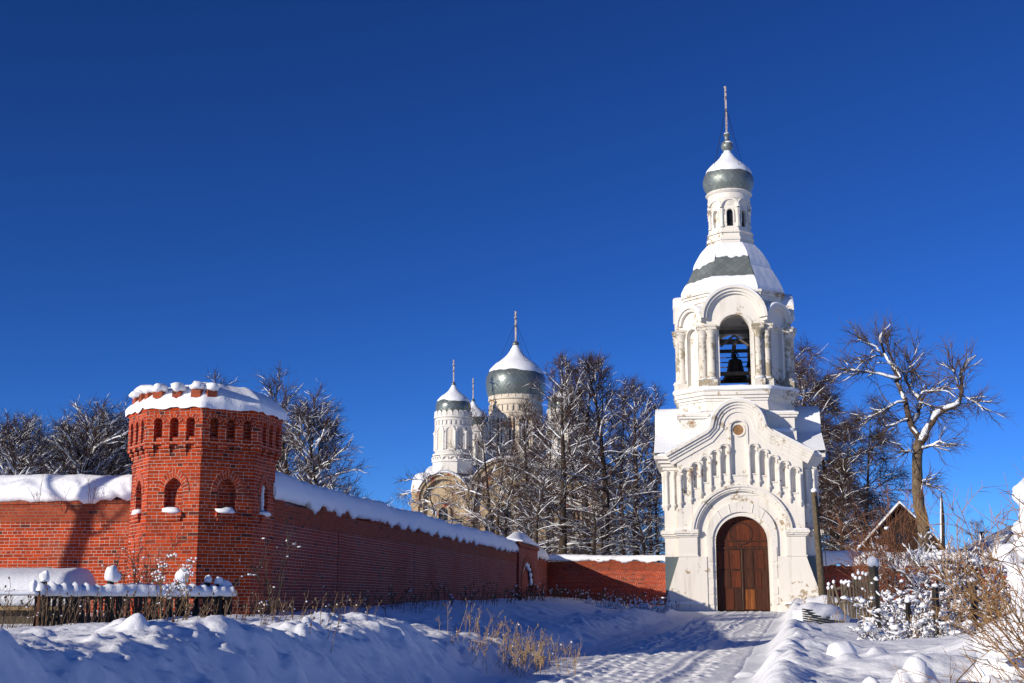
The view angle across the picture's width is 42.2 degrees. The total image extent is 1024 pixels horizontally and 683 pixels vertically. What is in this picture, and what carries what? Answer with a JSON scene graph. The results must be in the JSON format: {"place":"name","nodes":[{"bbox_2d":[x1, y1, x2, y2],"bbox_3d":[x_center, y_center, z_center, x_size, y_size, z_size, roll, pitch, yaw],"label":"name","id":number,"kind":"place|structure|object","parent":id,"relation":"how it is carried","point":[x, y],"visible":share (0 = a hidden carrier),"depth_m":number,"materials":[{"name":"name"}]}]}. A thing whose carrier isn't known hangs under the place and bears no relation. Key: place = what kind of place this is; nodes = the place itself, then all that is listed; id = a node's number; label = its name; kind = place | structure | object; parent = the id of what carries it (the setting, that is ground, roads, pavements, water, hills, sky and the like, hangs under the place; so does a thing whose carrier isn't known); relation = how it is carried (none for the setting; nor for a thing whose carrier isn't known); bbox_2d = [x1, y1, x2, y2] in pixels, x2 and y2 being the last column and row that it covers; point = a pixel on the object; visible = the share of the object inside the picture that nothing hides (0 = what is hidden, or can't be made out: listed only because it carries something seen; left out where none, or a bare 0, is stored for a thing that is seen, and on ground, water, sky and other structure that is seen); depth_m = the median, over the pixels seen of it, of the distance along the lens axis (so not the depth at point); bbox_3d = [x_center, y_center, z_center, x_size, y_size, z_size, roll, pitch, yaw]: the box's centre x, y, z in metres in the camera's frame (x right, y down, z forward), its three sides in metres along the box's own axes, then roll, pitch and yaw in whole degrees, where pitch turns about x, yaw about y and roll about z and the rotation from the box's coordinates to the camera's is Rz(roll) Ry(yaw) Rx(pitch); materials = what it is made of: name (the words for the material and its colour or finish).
{"place":"outdoors","nodes":[
{"label":"outdoors","id":0,"kind":"place"},
{"bbox_2d":[436,455,515,535],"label":"linden tree","id":1,"kind":"object","parent":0,"point":[475,496],"visible":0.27,"depth_m":105.19,"materials":[{"name":"brown plant"}]},
{"bbox_2d":[0,595,1023,682],"bbox_3d":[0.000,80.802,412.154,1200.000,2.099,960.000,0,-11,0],"label":"snow ground","id":2,"kind":"structure","parent":0,"point":[405,643],"depth_m":21.88,"materials":[{"name":"white snow"}]},
{"bbox_2d":[0,580,40,627],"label":"wire gate","id":3,"kind":"structure","parent":2,"relation":"on","point":[32,591],"depth_m":22.32,"materials":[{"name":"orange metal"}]},
{"bbox_2d":[0,407,75,474],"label":"broad tree","id":4,"kind":"object","parent":2,"relation":"on","point":[33,439],"visible":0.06,"depth_m":54.15,"materials":[{"name":"brown plant"}]},
{"bbox_2d":[0,406,77,474],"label":"broad tree","id":5,"kind":"object","parent":2,"relation":"on","point":[9,462],"visible":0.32,"depth_m":47.51,"materials":[{"name":"brown plant"}]},
{"bbox_2d":[0,568,95,624],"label":"hutch","id":6,"kind":"object","parent":2,"relation":"on","point":[21,578],"visible":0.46,"depth_m":24.71,"materials":[{"name":"grey wood"}]},
{"bbox_2d":[38,426,90,474],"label":"broad tree","id":7,"kind":"object","parent":2,"relation":"on","point":[57,448],"depth_m":59.82,"materials":[{"name":"brown plant"}]},
{"bbox_2d":[0,474,131,614],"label":"brick wall","id":8,"kind":"structure","parent":2,"relation":"on","point":[63,523],"depth_m":30.43,"materials":[{"name":"red brick"}]},
{"bbox_2d":[28,473,43,503],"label":"wall top sapling","id":9,"kind":"object","parent":8,"relation":"attached to","point":[37,492],"visible":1,"depth_m":30.16,"materials":[{"name":"brown"}]},
{"bbox_2d":[87,475,96,503],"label":"wall top sapling","id":10,"kind":"object","parent":8,"relation":"attached to","point":[91,492],"visible":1,"depth_m":30.24,"materials":[{"name":"brown"}]},
{"bbox_2d":[2,390,132,475],"bbox_3d":[-16.689,6.271,49.545,8.805,9.002,7.348,2,-11,-11],"label":"broad tree","id":11,"kind":"object","parent":2,"relation":"on","point":[94,452],"visible":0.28,"depth_m":49.41,"materials":[{"name":"brown plant"}]},
{"bbox_2d":[36,406,130,474],"bbox_3d":[-17.290,7.401,55.703,7.410,9.078,8.879,-5,-12,23],"label":"broad tree","id":12,"kind":"object","parent":2,"relation":"on","point":[73,425],"visible":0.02,"depth_m":55.10,"materials":[{"name":"brown plant"}]},
{"bbox_2d":[61,432,132,475],"bbox_3d":[-15.179,7.325,51.503,6.090,7.461,7.298,6,-12,-27],"label":"broad tree","id":13,"kind":"object","parent":2,"relation":"on","point":[126,462],"visible":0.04,"depth_m":50.55,"materials":[{"name":"brown plant"}]},
{"bbox_2d":[70,404,131,474],"bbox_3d":[-18.125,7.444,57.561,8.064,9.880,9.663,-3,-11,15],"label":"broad tree","id":14,"kind":"object","parent":2,"relation":"on","point":[123,418],"visible":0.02,"depth_m":58.67,"materials":[{"name":"brown plant"}]},
{"bbox_2d":[0,575,242,628],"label":"dry weeds","id":15,"kind":"object","parent":2,"relation":"on","point":[123,613],"visible":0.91,"depth_m":22.53,"materials":[{"name":"brown plant"}]},
{"bbox_2d":[33,565,236,625],"bbox_3d":[-6.971,4.945,24.739,3.915,1.539,0.474,9,-14,-39],"label":"picket fence","id":16,"kind":"object","parent":2,"relation":"on","point":[109,589],"visible":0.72,"depth_m":24.51,"materials":[{"name":"black wood"}]},
{"bbox_2d":[102,523,197,615],"bbox_3d":[-7.216,4.589,26.038,1.898,2.164,1.934,0,-11,0],"label":"bush","id":17,"kind":"object","parent":2,"relation":"on","point":[133,566],"visible":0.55,"depth_m":25.98,"materials":[{"name":"brown plant"}]},
{"bbox_2d":[151,563,175,618],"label":"umbel weed","id":18,"kind":"object","parent":2,"relation":"on","point":[162,577],"visible":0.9,"depth_m":23.28,"materials":[{"name":"white"}]},
{"bbox_2d":[167,553,196,619],"bbox_3d":[-5.700,4.273,22.812,0.529,1.277,0.530,0,-11,0],"label":"umbel weed","id":19,"kind":"object","parent":2,"relation":"on","point":[187,571],"visible":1,"depth_m":22.77,"materials":[{"name":"white"}]},
{"bbox_2d":[124,381,286,615],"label":"corner tower","id":20,"kind":"structure","parent":2,"relation":"on","point":[204,456],"depth_m":28.75,"materials":[{"name":"red brick"}]},
{"bbox_2d":[199,367,239,385],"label":"upright tree","id":21,"kind":"object","parent":2,"relation":"on","point":[215,377],"depth_m":76.01,"materials":[{"name":"brown plant"}]},
{"bbox_2d":[243,518,301,615],"bbox_3d":[-4.824,4.890,27.777,1.682,2.378,1.160,-5,-12,25],"label":"wall sapling","id":22,"kind":"object","parent":2,"relation":"on","point":[258,576],"visible":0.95,"depth_m":27.98,"materials":[{"name":"brown plant"}]},
{"bbox_2d":[171,584,381,652],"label":"dry weeds","id":23,"kind":"object","parent":2,"relation":"on","point":[271,605],"visible":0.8,"depth_m":23.67,"materials":[{"name":"brown plant"}]},
{"bbox_2d":[272,375,306,478],"bbox_3d":[-9.386,5.941,53.102,5.511,8.864,5.568,-4,-12,18],"label":"upright tree","id":24,"kind":"object","parent":2,"relation":"on","point":[287,397],"visible":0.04,"depth_m":52.21,"materials":[{"name":"brown plant"}]},
{"bbox_2d":[252,358,368,497],"bbox_3d":[-7.474,5.128,49.608,5.719,9.200,5.778,8,-13,-35],"label":"upright tree","id":25,"kind":"object","parent":2,"relation":"on","point":[308,471],"visible":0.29,"depth_m":49.97,"materials":[{"name":"brown plant"}]},
{"bbox_2d":[276,390,402,508],"bbox_3d":[-6.970,6.156,49.992,6.861,8.517,6.178,-4,-12,20],"label":"spreading tree","id":26,"kind":"object","parent":2,"relation":"on","point":[298,412],"visible":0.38,"depth_m":49.24,"materials":[{"name":"brown plant"}]},
{"bbox_2d":[271,471,518,612],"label":"brick wall","id":27,"kind":"structure","parent":2,"relation":"on","point":[348,544],"depth_m":38.33,"materials":[{"name":"red brick"}]},
{"bbox_2d":[392,463,482,526],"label":"drooping tree","id":28,"kind":"object","parent":2,"relation":"on","point":[427,508],"visible":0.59,"depth_m":92.58,"materials":[{"name":"white plant"}]},
{"bbox_2d":[313,581,562,613],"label":"dry weeds","id":29,"kind":"object","parent":2,"relation":"on","point":[526,592],"visible":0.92,"depth_m":44.32,"materials":[{"name":"brown plant"}]},
{"bbox_2d":[439,405,537,535],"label":"twin stem tree","id":30,"kind":"object","parent":2,"relation":"on","point":[468,481],"visible":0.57,"depth_m":99.98,"materials":[{"name":"brown plant"}]},
{"bbox_2d":[465,443,550,561],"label":"linden tree","id":31,"kind":"object","parent":2,"relation":"on","point":[515,451],"visible":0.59,"depth_m":96.37,"materials":[{"name":"brown plant"}]},
{"bbox_2d":[436,598,585,677],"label":"straw grass","id":32,"kind":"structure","parent":2,"relation":"on","point":[525,656],"depth_m":29.00,"materials":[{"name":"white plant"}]},
{"bbox_2d":[410,311,614,561],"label":"cathedral","id":33,"kind":"structure","parent":2,"relation":"on","point":[512,371],"depth_m":144.92,"materials":[{"name":"beige paint"}]},
{"bbox_2d":[437,505,450,522],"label":"window","id":34,"kind":"structure","parent":33,"relation":"in","point":[439,515],"depth_m":140.27,"materials":[{"name":"black glass"}]},
{"bbox_2d":[482,510,496,533],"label":"window","id":35,"kind":"structure","parent":33,"relation":"in","point":[483,528],"depth_m":139.48,"materials":[{"name":"black glass"}]},
{"bbox_2d":[499,502,514,532],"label":"window","id":36,"kind":"structure","parent":33,"relation":"in","point":[503,502],"depth_m":139.28,"materials":[{"name":"glass"}]},
{"bbox_2d":[479,438,559,553],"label":"linden tree","id":37,"kind":"object","parent":2,"relation":"on","point":[499,506],"visible":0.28,"depth_m":98.49,"materials":[{"name":"brown plant"}]},
{"bbox_2d":[506,532,540,598],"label":"blind gateway","id":38,"kind":"object","parent":2,"relation":"on","point":[527,561],"visible":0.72,"depth_m":68.40,"materials":[{"name":"red brick"}]},
{"bbox_2d":[475,395,590,553],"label":"linden tree","id":39,"kind":"object","parent":2,"relation":"on","point":[523,424],"visible":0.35,"depth_m":104.34,"materials":[{"name":"brown plant"}]},
{"bbox_2d":[492,450,578,561],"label":"linden tree","id":40,"kind":"object","parent":2,"relation":"on","point":[538,511],"visible":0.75,"depth_m":91.35,"materials":[{"name":"brown plant"}]},
{"bbox_2d":[538,549,548,596],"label":"brick wall","id":41,"kind":"structure","parent":2,"relation":"on","point":[543,557],"depth_m":75.60,"materials":[{"name":"red"}]},
{"bbox_2d":[529,402,579,560],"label":"linden tree","id":42,"kind":"object","parent":2,"relation":"on","point":[559,440],"visible":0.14,"depth_m":118.42,"materials":[{"name":"brown plant"}]},
{"bbox_2d":[539,374,599,553],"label":"linden tree","id":43,"kind":"object","parent":2,"relation":"on","point":[571,502],"visible":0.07,"depth_m":121.95,"materials":[{"name":"brown plant"}]},
{"bbox_2d":[495,347,648,561],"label":"linden tree","id":44,"kind":"object","parent":2,"relation":"on","point":[564,406],"visible":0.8,"depth_m":95.99,"materials":[{"name":"brown plant"}]},
{"bbox_2d":[513,347,658,554],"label":"linden tree","id":45,"kind":"object","parent":2,"relation":"on","point":[587,403],"visible":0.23,"depth_m":112.44,"materials":[{"name":"brown plant"}]},
{"bbox_2d":[543,478,638,561],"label":"linden tree","id":46,"kind":"object","parent":2,"relation":"on","point":[594,531],"visible":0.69,"depth_m":89.34,"materials":[{"name":"brown plant"}]},
{"bbox_2d":[539,350,664,562],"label":"linden tree","id":47,"kind":"object","parent":2,"relation":"on","point":[597,412],"visible":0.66,"depth_m":97.06,"materials":[{"name":"brown plant"}]},
{"bbox_2d":[583,596,625,606],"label":"snowy bush","id":48,"kind":"object","parent":2,"relation":"on","point":[595,602],"visible":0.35,"depth_m":68.44,"materials":[{"name":"white plant"}]},
{"bbox_2d":[547,554,665,604],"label":"brick wall","id":49,"kind":"structure","parent":2,"relation":"on","point":[637,576],"depth_m":77.16,"materials":[{"name":"red brick"}]},
{"bbox_2d":[549,584,679,607],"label":"dry weeds","id":50,"kind":"object","parent":2,"relation":"on","point":[604,595],"visible":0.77,"depth_m":74.19,"materials":[{"name":"brown plant"}]},
{"bbox_2d":[573,372,664,562],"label":"linden tree","id":51,"kind":"object","parent":2,"relation":"on","point":[632,388],"visible":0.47,"depth_m":108.27,"materials":[{"name":"brown plant"}]},
{"bbox_2d":[580,374,661,554],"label":"linden tree","id":52,"kind":"object","parent":2,"relation":"on","point":[624,379],"visible":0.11,"depth_m":125.92,"materials":[{"name":"brown plant"}]},
{"bbox_2d":[598,596,645,608],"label":"snowy bush","id":53,"kind":"object","parent":2,"relation":"on","point":[610,605],"visible":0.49,"depth_m":66.57,"materials":[{"name":"white plant"}]},
{"bbox_2d":[582,424,664,554],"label":"linden tree","id":54,"kind":"object","parent":2,"relation":"on","point":[631,492],"visible":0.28,"depth_m":99.39,"materials":[{"name":"brown plant"}]},
{"bbox_2d":[599,481,664,562],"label":"linden tree","id":55,"kind":"object","parent":2,"relation":"on","point":[642,539],"visible":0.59,"depth_m":90.34,"materials":[{"name":"brown plant"}]},
{"bbox_2d":[617,420,664,562],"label":"linden tree","id":56,"kind":"object","parent":2,"relation":"on","point":[649,478],"visible":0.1,"depth_m":111.26,"materials":[{"name":"brown plant"}]},
{"bbox_2d":[615,382,670,554],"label":"linden tree","id":57,"kind":"object","parent":2,"relation":"on","point":[655,405],"visible":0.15,"depth_m":120.71,"materials":[{"name":"brown plant"}]},
{"bbox_2d":[629,597,671,612],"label":"snowy bush","id":58,"kind":"object","parent":2,"relation":"on","point":[664,608],"visible":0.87,"depth_m":64.39,"materials":[{"name":"white plant"}]},
{"bbox_2d":[654,86,825,611],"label":"bell tower","id":59,"kind":"structure","parent":2,"relation":"on","point":[737,465],"depth_m":75.53,"materials":[{"name":"white paint"}]},
{"bbox_2d":[716,549,743,610],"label":"door leaf","id":60,"kind":"structure","parent":59,"relation":"in","point":[728,561],"depth_m":74.50,"materials":[{"name":"brown wood"}]},
{"bbox_2d":[722,350,748,381],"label":"bell","id":61,"kind":"object","parent":59,"relation":"hanging from","point":[735,364],"visible":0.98,"depth_m":79.83,"materials":[{"name":"brown metal"}]},
{"bbox_2d":[746,359,750,367],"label":"bell","id":62,"kind":"object","parent":59,"relation":"hanging from","point":[748,365],"visible":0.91,"depth_m":80.67,"materials":[{"name":"brown metal"}]},
{"bbox_2d":[742,549,769,610],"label":"door leaf","id":63,"kind":"structure","parent":59,"relation":"in","point":[754,561],"depth_m":74.28,"materials":[{"name":"brown wood"}]},
{"bbox_2d":[743,332,889,546],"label":"weeping birch","id":64,"kind":"object","parent":2,"relation":"on","point":[802,351],"visible":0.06,"depth_m":123.14,"materials":[{"name":"brown plant"}]},
{"bbox_2d":[811,488,827,595],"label":"utility pole","id":65,"kind":"object","parent":2,"relation":"on","point":[818,552],"visible":0.92,"depth_m":68.14,"materials":[{"name":"brown wood"}]},
{"bbox_2d":[792,602,850,623],"bbox_3d":[10.148,8.907,43.140,1.975,0.870,1.567,1,-11,-6],"label":"board pile","id":66,"kind":"object","parent":2,"relation":"on","point":[819,613],"visible":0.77,"depth_m":42.98,"materials":[{"name":"white snow"}]},
{"bbox_2d":[794,344,865,565],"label":"weeping birch","id":67,"kind":"object","parent":2,"relation":"on","point":[811,387],"visible":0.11,"depth_m":112.67,"materials":[{"name":"brown plant"}]},
{"bbox_2d":[808,403,871,549],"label":"weeping birch","id":68,"kind":"object","parent":2,"relation":"on","point":[837,501],"visible":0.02,"depth_m":114.86,"materials":[{"name":"brown plant"}]},
{"bbox_2d":[826,641,856,656],"bbox_3d":[6.026,5.759,24.331,0.568,0.531,0.521,-4,-12,21],"label":"snow heap","id":69,"kind":"object","parent":2,"relation":"on","point":[836,649],"visible":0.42,"depth_m":24.21,"materials":[{"name":"white snow"}]},
{"bbox_2d":[794,352,909,565],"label":"weeping birch","id":70,"kind":"object","parent":2,"relation":"on","point":[829,405],"visible":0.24,"depth_m":107.41,"materials":[{"name":"brown plant"}]},
{"bbox_2d":[826,556,879,618],"bbox_3d":[11.574,8.557,45.374,0.394,2.384,2.360,8,-14,-36],"label":"picket fence","id":71,"kind":"object","parent":2,"relation":"on","point":[873,565],"visible":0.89,"depth_m":45.16,"materials":[{"name":"grey wood"}]},
{"bbox_2d":[816,410,895,565],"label":"weeping birch","id":72,"kind":"object","parent":2,"relation":"on","point":[858,454],"visible":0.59,"depth_m":103.38,"materials":[{"name":"brown"}]},
{"bbox_2d":[823,390,914,547],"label":"weeping birch","id":73,"kind":"object","parent":2,"relation":"on","point":[883,458],"visible":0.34,"depth_m":127.54,"materials":[{"name":"brown plant"}]},
{"bbox_2d":[862,676,879,682],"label":"snow heap","id":74,"kind":"object","parent":2,"relation":"on","point":[869,679],"visible":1,"depth_m":14.85,"materials":[{"name":"white snow"}]},
{"bbox_2d":[798,463,947,618],"bbox_3d":[13.885,7.409,48.609,5.298,5.897,4.621,4,-12,-22],"label":"red stem shrub","id":75,"kind":"object","parent":2,"relation":"on","point":[882,556],"visible":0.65,"depth_m":48.28,"materials":[{"name":"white plant"}]},
{"bbox_2d":[873,576,880,627],"bbox_3d":[10.256,7.528,37.256,0.153,1.842,0.168,0,-11,0],"label":"fence post","id":76,"kind":"object","parent":2,"relation":"on","point":[877,596],"visible":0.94,"depth_m":37.27,"materials":[{"name":"black wood"}]},
{"bbox_2d":[846,611,952,640],"bbox_3d":[9.387,7.065,32.205,2.852,1.069,2.495,6,-12,-28],"label":"snowy shrub","id":77,"kind":"object","parent":2,"relation":"on","point":[867,627],"visible":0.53,"depth_m":32.22,"materials":[{"name":"white snow"}]},
{"bbox_2d":[855,501,951,566],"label":"village house","id":78,"kind":"structure","parent":2,"relation":"on","point":[894,514],"depth_m":99.11,"materials":[{"name":"brown wood"}]},
{"bbox_2d":[840,586,969,634],"bbox_3d":[11.404,7.657,37.554,3.069,1.464,3.715,-7,-13,33],"label":"snowy shrub","id":79,"kind":"object","parent":2,"relation":"on","point":[891,605],"visible":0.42,"depth_m":36.80,"materials":[{"name":"white snow"}]},
{"bbox_2d":[847,575,965,625],"bbox_3d":[12.158,8.127,40.955,3.240,1.916,3.184,-7,-13,30],"label":"snowy shrub","id":80,"kind":"object","parent":2,"relation":"on","point":[900,600],"visible":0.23,"depth_m":40.61,"materials":[{"name":"white plant"}]},
{"bbox_2d":[905,595,911,637],"bbox_3d":[10.523,7.466,35.212,0.162,1.452,0.164,3,-12,-17],"label":"fence post","id":81,"kind":"object","parent":2,"relation":"on","point":[908,606],"visible":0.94,"depth_m":35.25,"materials":[{"name":"black wood"}]},
{"bbox_2d":[802,594,1015,639],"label":"dry weeds","id":82,"kind":"object","parent":2,"relation":"on","point":[983,622],"visible":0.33,"depth_m":35.09,"materials":[{"name":"brown plant"}]},
{"bbox_2d":[819,307,1014,551],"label":"leaning tree","id":83,"kind":"object","parent":2,"relation":"on","point":[919,441],"visible":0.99,"depth_m":78.90,"materials":[{"name":"brown plant"}]},
{"bbox_2d":[822,550,1023,599],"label":"brick wall","id":84,"kind":"structure","parent":2,"relation":"on","point":[836,574],"depth_m":75.60,"materials":[{"name":"red brick"}]},
{"bbox_2d":[841,514,1021,615],"bbox_3d":[15.769,8.461,49.193,6.169,3.917,5.679,7,-13,-33],"label":"snowy shrub","id":85,"kind":"object","parent":2,"relation":"on","point":[939,557],"visible":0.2,"depth_m":48.47,"materials":[{"name":"brown plant"}]},
{"bbox_2d":[891,656,974,682],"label":"snow heap","id":86,"kind":"object","parent":2,"relation":"on","point":[916,663],"visible":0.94,"depth_m":16.56,"materials":[{"name":"white snow"}]},
{"bbox_2d":[931,583,941,634],"bbox_3d":[10.977,7.060,34.284,0.211,1.614,0.186,7,-13,-34],"label":"fence post","id":87,"kind":"object","parent":2,"relation":"on","point":[934,593],"visible":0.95,"depth_m":34.31,"materials":[{"name":"black wood"}]},
{"bbox_2d":[894,606,991,638],"bbox_3d":[10.775,6.955,32.140,2.641,1.197,2.898,0,-11,0],"label":"snowy shrub","id":88,"kind":"object","parent":2,"relation":"on","point":[941,626],"visible":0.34,"depth_m":31.74,"materials":[{"name":"white snow"}]},
{"bbox_2d":[940,492,945,588],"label":"utility pole","id":89,"kind":"object","parent":2,"relation":"on","point":[942,526],"visible":0.5,"depth_m":73.30,"materials":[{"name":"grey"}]},
{"bbox_2d":[878,530,1023,621],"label":"snowy shrub","id":90,"kind":"object","parent":2,"relation":"on","point":[915,581],"visible":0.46,"depth_m":44.54,"materials":[{"name":"brown plant"}]},
{"bbox_2d":[888,638,1023,682],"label":"golden twig bush","id":91,"kind":"object","parent":2,"relation":"on","point":[997,669],"visible":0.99,"depth_m":13.90,"materials":[{"name":"twigs"},{"name":"snow"}]},
{"bbox_2d":[889,457,1023,682],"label":"golden twig bush","id":92,"kind":"object","parent":2,"relation":"on","point":[1019,640],"visible":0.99,"depth_m":14.95,"materials":[{"name":"twigs"},{"name":"snow"}]},
{"bbox_2d":[953,518,990,550],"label":"distant tree","id":93,"kind":"object","parent":2,"relation":"on","point":[977,530],"visible":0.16,"depth_m":147.93,"materials":[{"name":"white plant"}]},
{"bbox_2d":[969,577,978,624],"bbox_3d":[12.293,6.901,35.325,0.196,1.247,0.200,-9,-14,38],"label":"fence post","id":94,"kind":"object","parent":2,"relation":"on","point":[975,602],"visible":0.54,"depth_m":35.29,"materials":[{"name":"black wood"}]},
{"bbox_2d":[958,525,1013,551],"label":"metal roof house","id":95,"kind":"structure","parent":2,"relation":"on","point":[1007,532],"depth_m":113.53,"materials":[{"name":"grey metal"}]},
{"bbox_2d":[959,611,1023,682],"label":"snow buried bush","id":96,"kind":"object","parent":2,"relation":"on","point":[983,673],"visible":0.47,"depth_m":18.94,"materials":[{"name":"white snow"}]},
{"bbox_2d":[992,478,1023,614],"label":"snow loaded bush","id":97,"kind":"object","parent":2,"relation":"on","point":[1017,490],"visible":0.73,"depth_m":23.73,"materials":[{"name":"white snow"}]},
{"bbox_2d":[0,0,1023,565],"label":"sky","id":98,"kind":"structure","parent":0,"point":[366,197],"materials":[{"name":"blue"}]},
{"bbox_2d":[499,611,777,682],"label":"road","id":99,"kind":"structure","parent":0,"point":[708,647],"depth_m":33.91,"materials":[{"name":"white snow"}]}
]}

